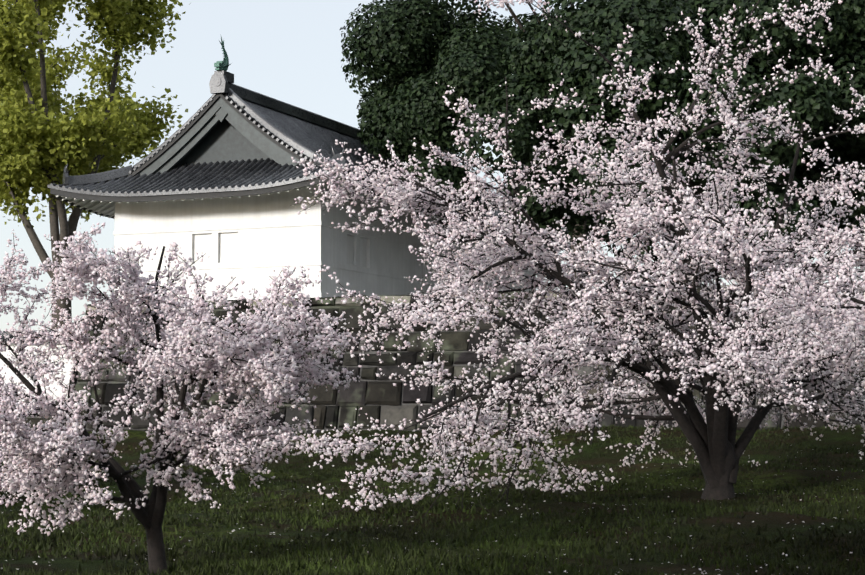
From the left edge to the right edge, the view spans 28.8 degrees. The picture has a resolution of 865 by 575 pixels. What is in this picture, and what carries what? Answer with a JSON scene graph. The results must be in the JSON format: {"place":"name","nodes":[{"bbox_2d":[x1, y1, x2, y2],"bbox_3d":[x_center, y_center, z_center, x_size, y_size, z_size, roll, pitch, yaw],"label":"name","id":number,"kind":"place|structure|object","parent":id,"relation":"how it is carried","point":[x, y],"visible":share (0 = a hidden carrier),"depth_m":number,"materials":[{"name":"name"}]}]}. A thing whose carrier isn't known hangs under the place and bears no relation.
{"place":"outdoors","nodes":[
{"label":"outdoors","id":0,"kind":"place"},
{"bbox_2d":[11,0,111,185],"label":"spring tree","id":1,"kind":"object","parent":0,"point":[57,70],"depth_m":79.32,"materials":[{"name":"green plant"}]},
{"bbox_2d":[0,0,187,328],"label":"spring tree","id":2,"kind":"object","parent":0,"point":[19,148],"depth_m":73.03,"materials":[{"name":"green plant"}]},
{"bbox_2d":[0,0,861,330],"label":"sky","id":3,"kind":"structure","parent":0,"point":[287,51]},
{"bbox_2d":[0,424,864,574],"bbox_3d":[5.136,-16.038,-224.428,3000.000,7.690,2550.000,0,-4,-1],"label":"terrain","id":4,"kind":"structure","parent":0,"point":[776,520],"depth_m":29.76,"materials":[{"name":"green plant"}]},
{"bbox_2d":[0,222,360,573],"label":"cherry tree","id":5,"kind":"object","parent":4,"relation":"on","point":[48,440],"depth_m":18.29,"materials":[{"name":"pink plant"}]},
{"bbox_2d":[0,282,864,444],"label":"stone walls","id":6,"kind":"structure","parent":4,"relation":"on","point":[381,398],"depth_m":59.59,"materials":[{"name":"grey stone"}]},
{"bbox_2d":[0,330,74,400],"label":"dobei wall","id":7,"kind":"structure","parent":6,"relation":"on","point":[10,373],"depth_m":68.39,"materials":[{"name":"paint"}]},
{"bbox_2d":[49,37,570,302],"bbox_3d":[-3.616,-3.827,75.160,12.700,10.337,27.700,-2,-5,23],"label":"castle turret","id":8,"kind":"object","parent":6,"relation":"on","point":[253,238],"visible":0.54,"depth_m":64.34,"materials":[{"name":"paint"}]},
{"bbox_2d":[47,82,570,245],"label":"turret roof","id":9,"kind":"structure","parent":8,"relation":"attached to","point":[296,129],"depth_m":64.91,"materials":[{"name":"grey tile"}]},
{"bbox_2d":[2,449,862,574],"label":"fallen petals","id":10,"kind":"object","parent":4,"relation":"on","point":[521,516],"visible":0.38,"depth_m":23.65,"materials":[{"name":"pink plant"}]},
{"bbox_2d":[340,0,741,289],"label":"evergreen","id":11,"kind":"object","parent":4,"relation":"on","point":[403,52],"depth_m":69.95,"materials":[{"name":"green plant"}]},
{"bbox_2d":[285,0,864,520],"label":"cherry tree","id":12,"kind":"object","parent":4,"relation":"on","point":[625,226],"depth_m":28.88,"materials":[{"name":"pink plant"}]},
{"bbox_2d":[455,0,864,285],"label":"evergreen","id":13,"kind":"object","parent":4,"relation":"on","point":[576,62],"depth_m":57.66,"materials":[{"name":"green plant"}]},
{"bbox_2d":[721,0,864,245],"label":"evergreen","id":14,"kind":"object","parent":4,"relation":"on","point":[855,9],"depth_m":59.20,"materials":[{"name":"green plant"}]},
{"bbox_2d":[715,223,864,400],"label":"cherry tree","id":15,"kind":"object","parent":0,"point":[853,323],"depth_m":19.15,"materials":[{"name":"pink plant"}]}
]}

